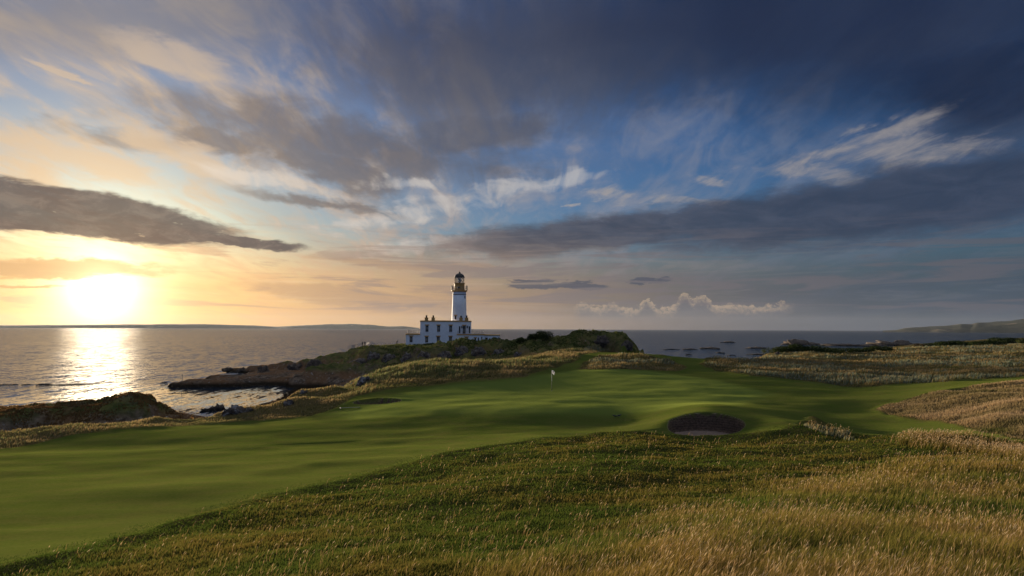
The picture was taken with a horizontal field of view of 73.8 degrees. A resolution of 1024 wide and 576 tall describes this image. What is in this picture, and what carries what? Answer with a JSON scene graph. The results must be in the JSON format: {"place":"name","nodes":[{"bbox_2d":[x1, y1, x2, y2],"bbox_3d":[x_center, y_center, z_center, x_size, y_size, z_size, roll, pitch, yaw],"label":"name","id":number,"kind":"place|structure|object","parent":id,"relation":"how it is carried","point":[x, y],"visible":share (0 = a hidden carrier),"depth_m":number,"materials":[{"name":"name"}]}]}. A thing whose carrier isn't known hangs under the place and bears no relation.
{"place":"outdoors","nodes":[
{"label":"outdoors","id":0,"kind":"place"},
{"bbox_2d":[0,324,286,328],"bbox_3d":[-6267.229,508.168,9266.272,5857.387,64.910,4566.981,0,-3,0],"label":"hill","id":1,"kind":"structure","parent":0,"point":[145,326],"depth_m":9660.89,"materials":[{"name":"grey"}]},
{"bbox_2d":[0,329,643,431],"bbox_3d":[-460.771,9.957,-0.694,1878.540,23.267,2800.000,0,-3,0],"label":"rocky shore terrain","id":2,"kind":"structure","parent":0,"point":[332,369],"depth_m":184.73,"materials":[{"name":"brown stone"}]},
{"bbox_2d":[210,403,224,410],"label":"rock","id":3,"kind":"object","parent":2,"relation":"on","point":[218,407],"visible":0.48,"depth_m":130.93,"materials":[{"name":"grey stone"}]},
{"bbox_2d":[222,367,232,371],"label":"rock","id":4,"kind":"object","parent":2,"relation":"on","point":[227,369],"visible":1,"depth_m":242.13,"materials":[{"name":"grey stone"}]},
{"bbox_2d":[235,367,244,372],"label":"rock","id":5,"kind":"object","parent":2,"relation":"on","point":[240,369],"visible":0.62,"depth_m":239.93,"materials":[{"name":"grey stone"}]},
{"bbox_2d":[257,365,269,372],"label":"rock","id":6,"kind":"object","parent":2,"relation":"on","point":[264,368],"visible":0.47,"depth_m":214.06,"materials":[{"name":"grey stone"}]},
{"bbox_2d":[287,362,302,369],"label":"rock","id":7,"kind":"object","parent":2,"relation":"on","point":[293,366],"visible":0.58,"depth_m":224.85,"materials":[{"name":"grey stone"}]},
{"bbox_2d":[305,359,321,367],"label":"rock","id":8,"kind":"object","parent":2,"relation":"on","point":[314,362],"visible":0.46,"depth_m":220.79,"materials":[{"name":"grey stone"}]},
{"bbox_2d":[0,329,634,430],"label":"headland scrub","id":9,"kind":"object","parent":2,"relation":"on","point":[98,404],"visible":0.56,"depth_m":98.67,"materials":[{"name":"green plant"}]},
{"bbox_2d":[349,358,366,363],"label":"rock","id":10,"kind":"object","parent":2,"relation":"on","point":[360,360],"visible":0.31,"depth_m":195.66,"materials":[{"name":"grey stone"}]},
{"bbox_2d":[366,351,379,361],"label":"rock","id":11,"kind":"object","parent":2,"relation":"on","point":[371,355],"visible":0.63,"depth_m":198.36,"materials":[{"name":"grey stone"}]},
{"bbox_2d":[381,353,395,362],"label":"rock","id":12,"kind":"object","parent":2,"relation":"on","point":[386,357],"visible":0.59,"depth_m":193.08,"materials":[{"name":"grey stone"}]},
{"bbox_2d":[400,352,411,361],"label":"rock","id":13,"kind":"object","parent":2,"relation":"on","point":[406,356],"visible":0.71,"depth_m":190.36,"materials":[{"name":"grey stone"}]},
{"bbox_2d":[417,350,430,357],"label":"rock","id":14,"kind":"object","parent":2,"relation":"on","point":[424,354],"visible":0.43,"depth_m":190.07,"materials":[{"name":"grey stone"}]},
{"bbox_2d":[437,350,451,358],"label":"rock","id":15,"kind":"object","parent":2,"relation":"on","point":[444,354],"visible":0.42,"depth_m":188.52,"materials":[{"name":"grey stone"}]},
{"bbox_2d":[405,315,499,344],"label":"keepers house","id":16,"kind":"structure","parent":2,"relation":"on","point":[433,330],"depth_m":238.18,"materials":[{"name":"paint"}]},
{"bbox_2d":[451,271,467,320],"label":"lighthouse","id":17,"kind":"object","parent":2,"relation":"on","point":[459,290],"visible":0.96,"depth_m":247.86,"materials":[{"name":"white paint"}]},
{"bbox_2d":[454,346,468,356],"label":"rock","id":18,"kind":"object","parent":2,"relation":"on","point":[461,350],"visible":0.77,"depth_m":189.61,"materials":[{"name":"grey stone"}]},
{"bbox_2d":[471,347,486,356],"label":"rock","id":19,"kind":"object","parent":2,"relation":"on","point":[475,351],"visible":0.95,"depth_m":187.17,"materials":[{"name":"grey stone"}]},
{"bbox_2d":[493,348,503,353],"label":"rock","id":20,"kind":"object","parent":2,"relation":"on","point":[498,351],"visible":0.38,"depth_m":187.04,"materials":[{"name":"grey stone"}]},
{"bbox_2d":[513,352,521,356],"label":"rock","id":21,"kind":"object","parent":2,"relation":"on","point":[516,354],"visible":0.43,"depth_m":176.97,"materials":[{"name":"grey stone"}]},
{"bbox_2d":[515,337,526,342],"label":"bush","id":22,"kind":"object","parent":2,"relation":"on","point":[520,339],"visible":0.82,"depth_m":190.34,"materials":[{"name":"green plant"}]},
{"bbox_2d":[526,333,534,339],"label":"bush","id":23,"kind":"object","parent":2,"relation":"on","point":[529,336],"visible":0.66,"depth_m":187.27,"materials":[{"name":"green plant"}]},
{"bbox_2d":[533,331,553,341],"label":"bush","id":24,"kind":"object","parent":2,"relation":"on","point":[541,335],"visible":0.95,"depth_m":185.05,"materials":[{"name":"green plant"}]},
{"bbox_2d":[593,335,609,347],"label":"rock","id":25,"kind":"object","parent":2,"relation":"on","point":[603,341],"visible":0.99,"depth_m":182.95,"materials":[{"name":"grey stone"}]},
{"bbox_2d":[621,340,632,350],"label":"rock","id":26,"kind":"object","parent":2,"relation":"on","point":[627,344],"visible":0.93,"depth_m":181.38,"materials":[{"name":"grey stone"}]},
{"bbox_2d":[279,324,418,328],"bbox_3d":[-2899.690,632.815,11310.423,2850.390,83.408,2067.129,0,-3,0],"label":"hill","id":27,"kind":"structure","parent":0,"point":[343,326],"depth_m":10860.91,"materials":[{"name":"grey"}]},
{"bbox_2d":[0,328,1023,417],"bbox_3d":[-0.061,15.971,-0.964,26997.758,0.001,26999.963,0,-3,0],"label":"sea","id":28,"kind":"structure","parent":0,"point":[109,362],"depth_m":490.33,"materials":[{"name":"liquid"}]},
{"bbox_2d":[41,383,95,385],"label":"wave","id":29,"kind":"object","parent":28,"relation":"in","point":[60,384],"visible":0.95,"depth_m":188.45,"materials":[{"name":"grey liquid"}]},
{"bbox_2d":[200,408,212,411],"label":"rock","id":30,"kind":"object","parent":28,"relation":"in","point":[207,410],"visible":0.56,"depth_m":129.33,"materials":[{"name":"black stone"}]},
{"bbox_2d":[700,347,719,348],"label":"rock","id":31,"kind":"object","parent":28,"relation":"in","point":[709,348],"visible":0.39,"depth_m":548.19,"materials":[{"name":"grey stone"}]},
{"bbox_2d":[746,347,768,348],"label":"rock","id":32,"kind":"object","parent":28,"relation":"in","point":[757,348],"visible":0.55,"depth_m":568.23,"materials":[{"name":"grey stone"}]},
{"bbox_2d":[780,339,808,344],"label":"rock","id":33,"kind":"object","parent":28,"relation":"in","point":[796,341],"visible":0.41,"depth_m":706.90,"materials":[{"name":"grey stone"}]},
{"bbox_2d":[807,342,819,344],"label":"rock","id":34,"kind":"object","parent":28,"relation":"in","point":[811,343],"visible":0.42,"depth_m":700.74,"materials":[{"name":"grey stone"}]},
{"bbox_2d":[815,344,878,346],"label":"rock","id":35,"kind":"object","parent":28,"relation":"in","point":[858,345],"visible":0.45,"depth_m":664.73,"materials":[{"name":"grey stone"}]},
{"bbox_2d":[866,340,918,345],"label":"rock","id":36,"kind":"object","parent":28,"relation":"in","point":[894,343],"visible":0.44,"depth_m":684.37,"materials":[{"name":"grey stone"}]},
{"bbox_2d":[0,338,1023,575],"bbox_3d":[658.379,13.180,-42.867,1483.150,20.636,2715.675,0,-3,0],"label":"ground","id":37,"kind":"structure","parent":0,"point":[814,419],"depth_m":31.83,"materials":[{"name":"green plant"}]},
{"bbox_2d":[221,405,245,415],"bbox_3d":[-26.486,11.995,65.090,2.332,1.763,1.616,2,-4,-22],"label":"rock","id":38,"kind":"object","parent":37,"relation":"on","point":[234,409],"visible":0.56,"depth_m":64.75,"materials":[{"name":"grey stone"}]},
{"bbox_2d":[245,407,252,411],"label":"rock","id":39,"kind":"object","parent":37,"relation":"on","point":[249,409],"visible":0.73,"depth_m":65.24,"materials":[{"name":"grey stone"}]},
{"bbox_2d":[283,398,293,405],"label":"rock","id":40,"kind":"object","parent":37,"relation":"on","point":[289,401],"visible":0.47,"depth_m":68.26,"materials":[{"name":"grey stone"}]},
{"bbox_2d":[356,376,371,385],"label":"rock","id":41,"kind":"object","parent":37,"relation":"on","point":[361,380],"visible":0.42,"depth_m":87.45,"materials":[{"name":"grey stone"}]},
{"bbox_2d":[0,346,1023,564],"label":"mown turf","id":42,"kind":"structure","parent":37,"relation":"on","point":[69,490],"depth_m":48.04,"materials":[{"name":"green plant"}]},
{"bbox_2d":[354,398,400,404],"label":"bunker","id":43,"kind":"object","parent":42,"relation":"on","point":[372,401],"visible":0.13,"depth_m":68.87},
{"bbox_2d":[668,412,744,435],"bbox_3d":[13.201,9.580,46.563,5.246,1.598,5.093,0,-3,0],"label":"bunker","id":44,"kind":"object","parent":42,"relation":"on","point":[702,423],"visible":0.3,"depth_m":48.40},
{"bbox_2d":[0,343,1023,448],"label":"dune grass","id":45,"kind":"structure","parent":37,"relation":"on","point":[522,361],"depth_m":100.45,"materials":[{"name":"plant"}]},
{"bbox_2d":[761,346,791,353],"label":"bush","id":46,"kind":"object","parent":37,"relation":"on","point":[775,349],"visible":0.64,"depth_m":185.26,"materials":[{"name":"green plant"}]},
{"bbox_2d":[780,344,811,351],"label":"bush","id":47,"kind":"object","parent":37,"relation":"on","point":[795,347],"visible":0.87,"depth_m":183.90,"materials":[{"name":"green plant"}]},
{"bbox_2d":[790,345,835,352],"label":"bush","id":48,"kind":"object","parent":37,"relation":"on","point":[814,348],"visible":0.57,"depth_m":182.85,"materials":[{"name":"green plant"}]},
{"bbox_2d":[825,347,846,353],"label":"bush","id":49,"kind":"object","parent":37,"relation":"on","point":[834,350],"visible":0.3,"depth_m":188.82,"materials":[{"name":"green plant"}]},
{"bbox_2d":[836,347,873,352],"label":"bush","id":50,"kind":"object","parent":37,"relation":"on","point":[852,350],"visible":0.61,"depth_m":196.61,"materials":[{"name":"green plant"}]},
{"bbox_2d":[864,345,894,350],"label":"bush","id":51,"kind":"object","parent":37,"relation":"on","point":[880,348],"visible":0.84,"depth_m":197.38,"materials":[{"name":"green plant"}]},
{"bbox_2d":[934,341,957,346],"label":"bush","id":52,"kind":"object","parent":37,"relation":"on","point":[944,343],"visible":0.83,"depth_m":218.91,"materials":[{"name":"green plant"}]},
{"bbox_2d":[877,379,1023,439],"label":"meadow grass","id":53,"kind":"structure","parent":37,"relation":"on","point":[975,411],"depth_m":54.77,"materials":[{"name":"beige plant"}]},
{"bbox_2d":[950,340,977,345],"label":"bush","id":54,"kind":"object","parent":37,"relation":"on","point":[961,343],"visible":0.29,"depth_m":323.01,"materials":[{"name":"green plant"}]},
{"bbox_2d":[968,340,1007,345],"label":"bush","id":55,"kind":"object","parent":37,"relation":"on","point":[988,342],"visible":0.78,"depth_m":243.44,"materials":[{"name":"green plant"}]},
{"bbox_2d":[987,337,1017,343],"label":"bush","id":56,"kind":"object","parent":37,"relation":"on","point":[1007,340],"visible":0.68,"depth_m":323.21,"materials":[{"name":"green plant"}]},
{"bbox_2d":[1015,338,1023,342],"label":"bush","id":57,"kind":"object","parent":37,"relation":"on","point":[1020,340],"visible":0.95,"depth_m":303.65,"materials":[{"name":"green plant"}]},
{"bbox_2d":[0,0,1023,330],"label":"sky","id":58,"kind":"structure","parent":0,"point":[830,165],"materials":[{"name":"blue"}]},
{"bbox_2d":[883,319,1023,332],"bbox_3d":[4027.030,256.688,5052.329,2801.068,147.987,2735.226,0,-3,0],"label":"hill","id":59,"kind":"structure","parent":0,"point":[1015,326],"depth_m":4774.60,"materials":[{"name":"grey"}]}
]}

